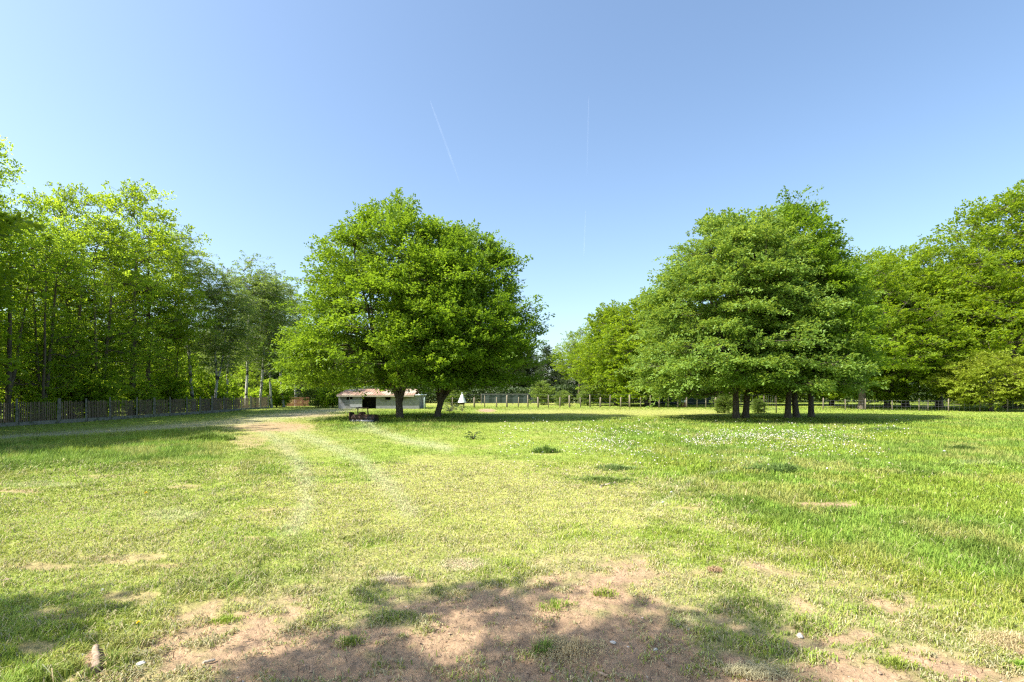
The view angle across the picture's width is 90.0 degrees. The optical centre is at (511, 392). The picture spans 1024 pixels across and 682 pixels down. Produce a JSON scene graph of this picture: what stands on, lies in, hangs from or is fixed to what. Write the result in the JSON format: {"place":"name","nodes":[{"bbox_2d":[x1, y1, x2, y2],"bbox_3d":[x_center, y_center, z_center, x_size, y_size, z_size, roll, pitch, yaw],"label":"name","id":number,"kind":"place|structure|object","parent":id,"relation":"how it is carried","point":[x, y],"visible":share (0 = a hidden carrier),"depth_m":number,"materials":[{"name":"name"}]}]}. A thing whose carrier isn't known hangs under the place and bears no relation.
{"place":"outdoors","nodes":[
{"label":"outdoors","id":0,"kind":"place"},
{"bbox_2d":[0,402,1023,681],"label":"grass","id":1,"kind":"structure","parent":0,"point":[998,516],"depth_m":7.05,"materials":[{"name":"plant"}]},
{"bbox_2d":[0,396,1023,681],"bbox_3d":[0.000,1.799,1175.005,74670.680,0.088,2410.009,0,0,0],"label":"ground","id":2,"kind":"structure","parent":0,"point":[588,626],"depth_m":4.72,"materials":[{"name":"soil"}]},
{"bbox_2d":[0,194,41,355],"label":"woodland tree","id":3,"kind":"object","parent":2,"relation":"on","point":[19,239],"visible":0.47,"depth_m":26.90,"materials":[{"name":"green plant"}]},
{"bbox_2d":[0,210,67,380],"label":"oak tree","id":4,"kind":"object","parent":2,"relation":"on","point":[16,221],"visible":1,"depth_m":24.58,"materials":[{"name":"green plant"}]},
{"bbox_2d":[0,135,72,401],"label":"woodland tree","id":5,"kind":"object","parent":2,"relation":"on","point":[2,172],"visible":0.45,"depth_m":28.86,"materials":[{"name":"green plant"}]},
{"bbox_2d":[11,385,66,421],"bbox_3d":[-28.967,0.757,31.243,2.884,2.570,2.893,0,0,4],"label":"shrub","id":6,"kind":"object","parent":2,"relation":"on","point":[35,398],"visible":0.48,"depth_m":30.68,"materials":[{"name":"green plant"}]},
{"bbox_2d":[0,326,94,418],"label":"shrub","id":7,"kind":"object","parent":2,"relation":"on","point":[36,381],"visible":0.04,"depth_m":34.24,"materials":[{"name":"green plant"}]},
{"bbox_2d":[0,187,96,422],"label":"woodland tree","id":8,"kind":"object","parent":2,"relation":"on","point":[22,327],"visible":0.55,"depth_m":30.25,"materials":[{"name":"green plant"}]},
{"bbox_2d":[0,202,122,420],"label":"woodland tree","id":9,"kind":"object","parent":2,"relation":"on","point":[36,355],"visible":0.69,"depth_m":31.68,"materials":[{"name":"green plant"}]},
{"bbox_2d":[0,181,159,418],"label":"woodland tree","id":10,"kind":"object","parent":2,"relation":"on","point":[64,196],"visible":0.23,"depth_m":34.73,"materials":[{"name":"green plant"}]},
{"bbox_2d":[0,196,175,417],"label":"woodland tree","id":11,"kind":"object","parent":2,"relation":"on","point":[127,352],"visible":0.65,"depth_m":36.34,"materials":[{"name":"green plant"}]},
{"bbox_2d":[48,367,133,417],"bbox_3d":[-28.564,0.132,34.848,4.533,4.038,4.546,0,0,19],"label":"shrub","id":12,"kind":"object","parent":2,"relation":"on","point":[93,390],"visible":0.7,"depth_m":34.30,"materials":[{"name":"green plant"}]},
{"bbox_2d":[89,644,101,672],"bbox_3d":[-2.784,1.772,3.430,0.061,0.060,0.433,0,0,-37],"label":"log","id":13,"kind":"object","parent":2,"relation":"on","point":[95,657],"visible":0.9,"depth_m":3.37,"materials":[{"name":"wood"}]},
{"bbox_2d":[29,178,211,415],"bbox_3d":[-28.888,-7.284,40.072,10.184,18.747,11.743,0,0,11],"label":"woodland tree","id":14,"kind":"object","parent":2,"relation":"on","point":[150,217],"visible":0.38,"depth_m":39.96,"materials":[{"name":"green plant"}]},
{"bbox_2d":[0,395,268,426],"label":"paling fence","id":15,"kind":"object","parent":2,"relation":"on","point":[159,410],"visible":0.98,"depth_m":34.68,"materials":[{"name":"wood"}]},
{"bbox_2d":[114,379,163,414],"bbox_3d":[-29.215,0.469,39.662,3.653,3.245,3.643,0,0,-27],"label":"shrub","id":16,"kind":"object","parent":2,"relation":"on","point":[148,393],"visible":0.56,"depth_m":39.43,"materials":[{"name":"green plant"}]},
{"bbox_2d":[90,213,220,414],"bbox_3d":[-29.633,-6.182,42.036,9.071,16.531,9.044,0,0,1],"label":"woodland tree","id":17,"kind":"object","parent":2,"relation":"on","point":[170,368],"visible":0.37,"depth_m":41.85,"materials":[{"name":"green plant"}]},
{"bbox_2d":[138,366,201,413],"bbox_3d":[-29.837,-0.075,43.825,5.080,4.525,5.094,0,0,-6],"label":"shrub","id":18,"kind":"object","parent":2,"relation":"on","point":[175,386],"visible":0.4,"depth_m":43.66,"materials":[{"name":"green plant"}]},
{"bbox_2d":[122,261,223,412],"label":"woodland tree","id":19,"kind":"object","parent":2,"relation":"on","point":[191,315],"visible":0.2,"depth_m":44.69,"materials":[{"name":"green plant"}]},
{"bbox_2d":[143,228,237,411],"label":"birch tree","id":20,"kind":"object","parent":2,"relation":"on","point":[206,271],"visible":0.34,"depth_m":45.83,"materials":[{"name":"green plant"}]},
{"bbox_2d":[179,430,238,440],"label":"grass tuft","id":21,"kind":"object","parent":2,"relation":"on","point":[209,435],"visible":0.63,"depth_m":19.32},
{"bbox_2d":[184,370,234,411],"bbox_3d":[-29.300,-0.034,49.173,4.986,4.429,4.971,0,0,-25],"label":"shrub","id":22,"kind":"object","parent":2,"relation":"on","point":[207,390],"visible":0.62,"depth_m":48.45,"materials":[{"name":"green plant"}]},
{"bbox_2d":[194,327,237,380],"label":"birch tree","id":23,"kind":"object","parent":2,"relation":"on","point":[203,356],"visible":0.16,"depth_m":58.95,"materials":[{"name":"green plant"}]},
{"bbox_2d":[185,263,264,398],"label":"birch tree","id":24,"kind":"object","parent":2,"relation":"on","point":[225,285],"visible":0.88,"depth_m":47.90,"materials":[{"name":"green plant"}]},
{"bbox_2d":[207,613,248,625],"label":"grass tuft","id":25,"kind":"object","parent":2,"relation":"on","point":[224,619],"visible":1,"depth_m":4.04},
{"bbox_2d":[194,279,267,409],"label":"birch tree","id":26,"kind":"object","parent":2,"relation":"on","point":[247,295],"visible":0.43,"depth_m":50.19,"materials":[{"name":"green plant"}]},
{"bbox_2d":[221,377,242,405],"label":"shrub","id":27,"kind":"object","parent":2,"relation":"on","point":[236,390],"visible":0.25,"depth_m":62.03,"materials":[{"name":"green plant"}]},
{"bbox_2d":[222,347,264,398],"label":"woodland tree","id":28,"kind":"object","parent":2,"relation":"on","point":[244,374],"visible":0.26,"depth_m":67.09,"materials":[{"name":"green plant"}]},
{"bbox_2d":[230,375,256,405],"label":"shrub","id":29,"kind":"object","parent":2,"relation":"on","point":[240,384],"visible":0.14,"depth_m":66.06,"materials":[{"name":"green plant"}]},
{"bbox_2d":[208,372,283,404],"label":"hedge","id":30,"kind":"object","parent":2,"relation":"on","point":[275,377],"depth_m":73.27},
{"bbox_2d":[217,250,288,407],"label":"birch tree","id":31,"kind":"object","parent":2,"relation":"on","point":[255,278],"visible":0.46,"depth_m":54.82,"materials":[{"name":"green plant"}]},
{"bbox_2d":[240,386,269,406],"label":"shrub","id":32,"kind":"object","parent":2,"relation":"on","point":[253,393],"visible":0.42,"depth_m":57.95,"materials":[{"name":"green plant"}]},
{"bbox_2d":[232,266,301,406],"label":"birch tree","id":33,"kind":"object","parent":2,"relation":"on","point":[282,286],"visible":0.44,"depth_m":57.40,"materials":[{"name":"green plant"}]},
{"bbox_2d":[244,288,290,407],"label":"birch tree","id":34,"kind":"object","parent":2,"relation":"on","point":[270,367],"visible":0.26,"depth_m":58.69,"materials":[{"name":"green plant"}]},
{"bbox_2d":[242,346,296,391],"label":"distant tree","id":35,"kind":"object","parent":2,"relation":"on","point":[257,377],"visible":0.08,"depth_m":71.56,"materials":[{"name":"green plant"}]},
{"bbox_2d":[259,378,298,406],"bbox_3d":[-29.010,0.063,62.726,4.728,4.200,4.714,0,0,12],"label":"shrub","id":36,"kind":"object","parent":2,"relation":"on","point":[277,397],"visible":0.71,"depth_m":62.24,"materials":[{"name":"green plant"}]},
{"bbox_2d":[259,272,309,406],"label":"birch tree","id":37,"kind":"object","parent":2,"relation":"on","point":[292,322],"visible":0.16,"depth_m":62.17,"materials":[{"name":"green plant"}]},
{"bbox_2d":[260,283,312,396],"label":"birch tree","id":38,"kind":"object","parent":2,"relation":"on","point":[297,322],"visible":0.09,"depth_m":67.18,"materials":[{"name":"green plant"}]},
{"bbox_2d":[285,397,308,405],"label":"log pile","id":39,"kind":"object","parent":2,"relation":"on","point":[294,402],"visible":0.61,"depth_m":65.99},
{"bbox_2d":[287,357,316,404],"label":"distant tree","id":40,"kind":"object","parent":2,"relation":"on","point":[299,395],"visible":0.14,"depth_m":71.32,"materials":[{"name":"green plant"}]},
{"bbox_2d":[300,382,324,407],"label":"shrub","id":41,"kind":"object","parent":2,"relation":"on","point":[316,403],"visible":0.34,"depth_m":61.31,"materials":[{"name":"green plant"}]},
{"bbox_2d":[312,387,345,407],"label":"shrub","id":42,"kind":"object","parent":2,"relation":"on","point":[331,400],"visible":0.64,"depth_m":59.20,"materials":[{"name":"green plant"}]},
{"bbox_2d":[337,634,365,648],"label":"grass tuft","id":43,"kind":"object","parent":2,"relation":"on","point":[351,639],"visible":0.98,"depth_m":3.67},
{"bbox_2d":[349,407,378,422],"bbox_3d":[-8.757,1.319,30.281,1.550,0.924,0.760,0,0,7],"label":"flail mower","id":44,"kind":"object","parent":2,"relation":"on","point":[362,416],"visible":0.94,"depth_m":30.02,"materials":[{"name":"metal"}]},
{"bbox_2d":[337,389,426,408],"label":"shed","id":45,"kind":"structure","parent":2,"relation":"on","point":[349,399],"depth_m":56.00,"materials":[{"name":"metal"}]},
{"bbox_2d":[350,400,361,408],"bbox_3d":[-17.065,1.279,55.960,1.330,1.030,0.060,0,0,0],"label":"sliding door","id":46,"kind":"structure","parent":45,"relation":"in","point":[353,403],"depth_m":55.95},
{"bbox_2d":[258,187,518,417],"bbox_3d":[-7.846,-6.047,34.803,16.766,16.210,16.693,0,0,0],"label":"hornbeam tree","id":47,"kind":"object","parent":2,"relation":"on","point":[364,273],"visible":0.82,"depth_m":31.10,"materials":[{"name":"green plant"}]},
{"bbox_2d":[366,572,413,583],"bbox_3d":[-1.185,1.779,4.920,0.489,0.038,0.376,0,0,34],"label":"hay heap","id":48,"kind":"object","parent":2,"relation":"on","point":[391,578],"visible":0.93,"depth_m":4.89,"materials":[{"name":"beige plant"}]},
{"bbox_2d":[443,404,459,411],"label":"weed plant","id":49,"kind":"object","parent":2,"relation":"on","point":[451,408],"visible":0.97,"depth_m":46.32,"materials":[{"name":"green plant"}]},
{"bbox_2d":[344,218,560,416],"bbox_3d":[-4.035,-5.077,35.520,14.539,14.366,14.772,0,0,0],"label":"hornbeam tree","id":50,"kind":"object","parent":2,"relation":"on","point":[489,257],"visible":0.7,"depth_m":32.60,"materials":[{"name":"green plant"}]},
{"bbox_2d":[440,388,465,405],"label":"shrub","id":51,"kind":"object","parent":2,"relation":"on","point":[453,394],"visible":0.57,"depth_m":65.65,"materials":[{"name":"green plant"}]},
{"bbox_2d":[458,393,465,406],"bbox_3d":[-5.704,0.946,58.500,0.960,1.961,0.960,0,0,0],"label":"game feeder","id":52,"kind":"object","parent":2,"relation":"on","point":[461,401],"visible":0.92,"depth_m":58.26,"materials":[{"name":"white plastic"}]},
{"bbox_2d":[436,554,492,572],"bbox_3d":[-0.549,1.791,5.370,0.605,0.031,0.682,0,0,-23],"label":"hay heap","id":53,"kind":"object","parent":2,"relation":"on","point":[464,563],"visible":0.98,"depth_m":5.37,"materials":[{"name":"beige plant"}]},
{"bbox_2d":[332,383,642,402],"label":"hedge","id":54,"kind":"object","parent":2,"relation":"on","point":[570,388],"visible":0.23,"depth_m":87.35,"materials":[{"name":"plant"}]},
{"bbox_2d":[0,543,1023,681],"bbox_3d":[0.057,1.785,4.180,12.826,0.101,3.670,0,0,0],"label":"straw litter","id":55,"kind":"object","parent":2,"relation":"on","point":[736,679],"visible":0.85,"depth_m":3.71,"materials":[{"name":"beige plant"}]},
{"bbox_2d":[481,394,542,404],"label":"windbreak fence","id":56,"kind":"object","parent":2,"relation":"on","point":[502,398],"visible":0.59,"depth_m":76.00,"materials":[{"name":"metal"}]},
{"bbox_2d":[499,340,529,393],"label":"distant tree","id":57,"kind":"object","parent":2,"relation":"on","point":[519,385],"visible":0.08,"depth_m":99.13,"materials":[{"name":"green plant"}]},
{"bbox_2d":[37,550,1020,681],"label":"earth crumbs","id":58,"kind":"object","parent":2,"relation":"on","point":[628,642],"visible":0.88,"depth_m":3.55,"materials":[{"name":"soil"}]},
{"bbox_2d":[509,352,550,392],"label":"distant tree","id":59,"kind":"object","parent":2,"relation":"on","point":[533,369],"visible":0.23,"depth_m":100.03,"materials":[{"name":"green plant"}]},
{"bbox_2d":[520,632,556,657],"bbox_3d":[0.198,1.748,3.549,0.290,0.117,0.208,0,0,-24],"label":"grass tuft","id":60,"kind":"object","parent":2,"relation":"on","point":[544,643],"visible":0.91,"depth_m":3.56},
{"bbox_2d":[527,380,555,404],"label":"shrub","id":61,"kind":"object","parent":2,"relation":"on","point":[541,389],"visible":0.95,"depth_m":73.37,"materials":[{"name":"green plant"}]},
{"bbox_2d":[529,443,560,453],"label":"grass tuft","id":62,"kind":"object","parent":2,"relation":"on","point":[546,449],"visible":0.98,"depth_m":15.19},
{"bbox_2d":[533,343,563,397],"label":"distant tree","id":63,"kind":"object","parent":2,"relation":"on","point":[545,353],"visible":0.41,"depth_m":94.66,"materials":[{"name":"green plant"}]},
{"bbox_2d":[536,597,578,612],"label":"grass tuft","id":64,"kind":"object","parent":2,"relation":"on","point":[555,604],"visible":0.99,"depth_m":4.28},
{"bbox_2d":[551,390,572,405],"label":"shrub","id":65,"kind":"object","parent":2,"relation":"on","point":[562,394],"visible":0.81,"depth_m":67.76,"materials":[{"name":"green plant"}]},
{"bbox_2d":[550,359,573,389],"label":"distant tree","id":66,"kind":"object","parent":2,"relation":"on","point":[559,375],"visible":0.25,"depth_m":109.45,"materials":[{"name":"green plant"}]},
{"bbox_2d":[524,633,610,666],"bbox_3d":[0.386,1.780,3.576,0.620,0.071,0.435,0,0,7],"label":"dry grass patch","id":67,"kind":"object","parent":2,"relation":"on","point":[558,641],"visible":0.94,"depth_m":3.58,"materials":[{"name":"beige plant"}]},
{"bbox_2d":[561,341,576,401],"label":"distant tree","id":68,"kind":"object","parent":2,"relation":"on","point":[566,382],"visible":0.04,"depth_m":99.98,"materials":[{"name":"green plant"}]},
{"bbox_2d":[548,323,599,402],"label":"oak tree","id":69,"kind":"object","parent":2,"relation":"on","point":[576,335],"visible":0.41,"depth_m":83.16,"materials":[{"name":"green plant"}]},
{"bbox_2d":[444,394,716,407],"bbox_3d":[7.934,1.122,61.000,32.862,1.795,0.208,0,0,0],"label":"wire fence","id":70,"kind":"object","parent":2,"relation":"on","point":[538,398],"visible":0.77,"depth_m":60.95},
{"bbox_2d":[573,384,600,405],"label":"shrub","id":71,"kind":"object","parent":2,"relation":"on","point":[586,394],"visible":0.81,"depth_m":68.57,"materials":[{"name":"green plant"}]},
{"bbox_2d":[590,586,618,598],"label":"grass tuft","id":72,"kind":"object","parent":2,"relation":"on","point":[596,593],"visible":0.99,"depth_m":4.53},
{"bbox_2d":[560,300,649,405],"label":"oak tree","id":73,"kind":"object","parent":2,"relation":"on","point":[604,315],"visible":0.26,"depth_m":70.56,"materials":[{"name":"green plant"}]},
{"bbox_2d":[566,475,652,484],"bbox_3d":[1.893,1.721,10.333,1.878,0.162,1.196,0,0,24],"label":"grass tuft","id":74,"kind":"object","parent":2,"relation":"on","point":[611,479],"visible":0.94,"depth_m":10.25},
{"bbox_2d":[594,461,639,470],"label":"grass tuft","id":75,"kind":"object","parent":2,"relation":"on","point":[613,466],"visible":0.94,"depth_m":11.92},
{"bbox_2d":[589,291,701,405],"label":"oak tree","id":76,"kind":"object","parent":2,"relation":"on","point":[617,344],"visible":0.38,"depth_m":64.51,"materials":[{"name":"green plant"}]},
{"bbox_2d":[649,395,714,404],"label":"windbreak fence","id":77,"kind":"object","parent":2,"relation":"on","point":[693,401],"visible":0.23,"depth_m":72.01,"materials":[{"name":"fabric"}]},
{"bbox_2d":[499,417,908,470],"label":"daisies","id":78,"kind":"object","parent":2,"relation":"on","point":[759,438],"visible":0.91,"depth_m":18.57,"materials":[{"name":"white plant"}]},
{"bbox_2d":[707,565,725,572],"bbox_3d":[2.042,1.773,5.155,0.200,0.052,0.207,0,0,-41],"label":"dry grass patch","id":79,"kind":"object","parent":2,"relation":"on","point":[714,569],"visible":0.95,"depth_m":5.13,"materials":[{"name":"beige plant"}]},
{"bbox_2d":[709,394,732,412],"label":"shrub","id":80,"kind":"object","parent":2,"relation":"on","point":[723,404],"visible":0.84,"depth_m":44.30,"materials":[{"name":"green plant"}]},
{"bbox_2d":[707,385,785,404],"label":"oak tree","id":81,"kind":"object","parent":2,"relation":"on","point":[741,395],"visible":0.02,"depth_m":72.73,"materials":[{"name":"green plant"}]},
{"bbox_2d":[717,395,776,412],"bbox_3d":[20.636,0.995,45.000,5.284,2.008,0.125,0,0,0],"label":"tree guard fence","id":82,"kind":"object","parent":2,"relation":"on","point":[766,402],"visible":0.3,"depth_m":44.95,"materials":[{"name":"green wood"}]},
{"bbox_2d":[614,204,891,418],"bbox_3d":[14.773,-5.356,35.020,16.521,14.871,15.915,0,0,0],"label":"lime tree","id":83,"kind":"object","parent":2,"relation":"on","point":[696,274],"visible":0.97,"depth_m":31.35,"materials":[{"name":"green plant"}]},
{"bbox_2d":[714,659,792,681],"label":"dry grass patch","id":84,"kind":"object","parent":2,"relation":"on","point":[765,669],"visible":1,"depth_m":3.29,"materials":[{"name":"beige plant"}]},
{"bbox_2d":[741,462,768,469],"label":"grass tuft","id":85,"kind":"object","parent":2,"relation":"on","point":[755,467],"visible":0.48,"depth_m":11.77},
{"bbox_2d":[750,398,767,413],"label":"shrub","id":86,"kind":"object","parent":2,"relation":"on","point":[758,405],"visible":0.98,"depth_m":43.80,"materials":[{"name":"green plant"}]},
{"bbox_2d":[688,240,833,417],"bbox_3d":[17.202,-4.817,36.104,11.221,13.864,10.372,0,0,0],"label":"lime tree","id":87,"kind":"object","parent":2,"relation":"on","point":[746,409],"visible":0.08,"depth_m":34.57,"materials":[{"name":"green plant"}]},
{"bbox_2d":[750,460,803,473],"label":"grass tuft","id":88,"kind":"object","parent":2,"relation":"on","point":[782,467],"visible":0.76,"depth_m":11.54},
{"bbox_2d":[724,240,861,417],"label":"lime tree","id":89,"kind":"object","parent":2,"relation":"on","point":[795,411],"visible":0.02,"depth_m":37.06,"materials":[{"name":"green plant"}]},
{"bbox_2d":[693,184,898,417],"bbox_3d":[19.684,-6.253,35.767,12.745,16.699,12.800,0,0,-37],"label":"lime tree","id":90,"kind":"object","parent":2,"relation":"on","point":[837,271],"visible":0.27,"depth_m":32.98,"materials":[{"name":"green plant"}]},
{"bbox_2d":[753,252,885,416],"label":"lime tree","id":91,"kind":"object","parent":2,"relation":"on","point":[811,413],"visible":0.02,"depth_m":35.22,"materials":[{"name":"green plant"}]},
{"bbox_2d":[782,385,874,405],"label":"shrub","id":92,"kind":"object","parent":2,"relation":"on","point":[830,400],"visible":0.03,"depth_m":69.18,"materials":[{"name":"green plant"}]},
{"bbox_2d":[824,507,869,516],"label":"grass tuft","id":93,"kind":"object","parent":2,"relation":"on","point":[841,509],"visible":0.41,"depth_m":7.51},
{"bbox_2d":[700,381,999,402],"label":"hedge","id":94,"kind":"object","parent":2,"relation":"on","point":[867,400],"visible":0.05,"depth_m":91.42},
{"bbox_2d":[859,426,917,430],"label":"grass tuft","id":95,"kind":"object","parent":2,"relation":"on","point":[880,427],"visible":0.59,"depth_m":24.28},
{"bbox_2d":[871,653,918,670],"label":"grass tuft","id":96,"kind":"object","parent":2,"relation":"on","point":[892,661],"visible":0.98,"depth_m":3.37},
{"bbox_2d":[826,250,991,407],"bbox_3d":[43.958,-6.964,59.261,18.493,18.139,17.495,0,0,35],"label":"oak tree","id":97,"kind":"object","parent":2,"relation":"on","point":[891,394],"visible":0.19,"depth_m":55.57,"materials":[{"name":"green plant"}]},
{"bbox_2d":[842,246,976,408],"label":"oak tree","id":98,"kind":"object","parent":2,"relation":"on","point":[867,258],"visible":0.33,"depth_m":52.25,"materials":[{"name":"green plant"}]},
{"bbox_2d":[822,398,1023,411],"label":"wire fence","id":99,"kind":"object","parent":2,"relation":"on","point":[918,404],"visible":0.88,"depth_m":50.60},
{"bbox_2d":[861,239,998,406],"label":"oak tree","id":100,"kind":"object","parent":2,"relation":"on","point":[958,296],"visible":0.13,"depth_m":57.15,"materials":[{"name":"green plant"}]},
{"bbox_2d":[876,238,1023,407],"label":"oak tree","id":101,"kind":"object","parent":2,"relation":"on","point":[938,403],"visible":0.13,"depth_m":56.94,"materials":[{"name":"green plant"}]},
{"bbox_2d":[944,442,981,449],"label":"grass tuft","id":102,"kind":"object","parent":2,"relation":"on","point":[963,446],"visible":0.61,"depth_m":16.11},
{"bbox_2d":[908,179,1023,408],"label":"oak tree","id":103,"kind":"object","parent":2,"relation":"on","point":[987,213],"visible":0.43,"depth_m":54.89,"materials":[{"name":"green plant"}]},
{"bbox_2d":[919,348,1023,410],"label":"tree","id":104,"kind":"object","parent":2,"relation":"on","point":[968,381],"visible":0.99,"depth_m":48.76,"materials":[{"name":"green plant"}]},
{"bbox_2d":[952,184,1023,337],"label":"oak tree","id":105,"kind":"object","parent":2,"relation":"on","point":[1020,263],"visible":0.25,"depth_m":56.27,"materials":[{"name":"green plant"}]},
{"bbox_2d":[962,625,1023,651],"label":"dry grass patch","id":106,"kind":"object","parent":2,"relation":"on","point":[997,637],"visible":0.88,"depth_m":3.68,"materials":[{"name":"beige plant"}]},
{"bbox_2d":[998,398,1023,408],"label":"shrub","id":107,"kind":"object","parent":2,"relation":"on","point":[1016,404],"visible":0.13,"depth_m":54.97,"materials":[{"name":"green plant"}]},
{"bbox_2d":[1001,657,1023,669],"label":"grass tuft","id":108,"kind":"object","parent":2,"relation":"on","point":[1019,663],"visible":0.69,"depth_m":3.30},
{"bbox_2d":[0,0,1023,381],"label":"sky","id":109,"kind":"structure","parent":0,"point":[594,135],"materials":[{"name":"blue"}]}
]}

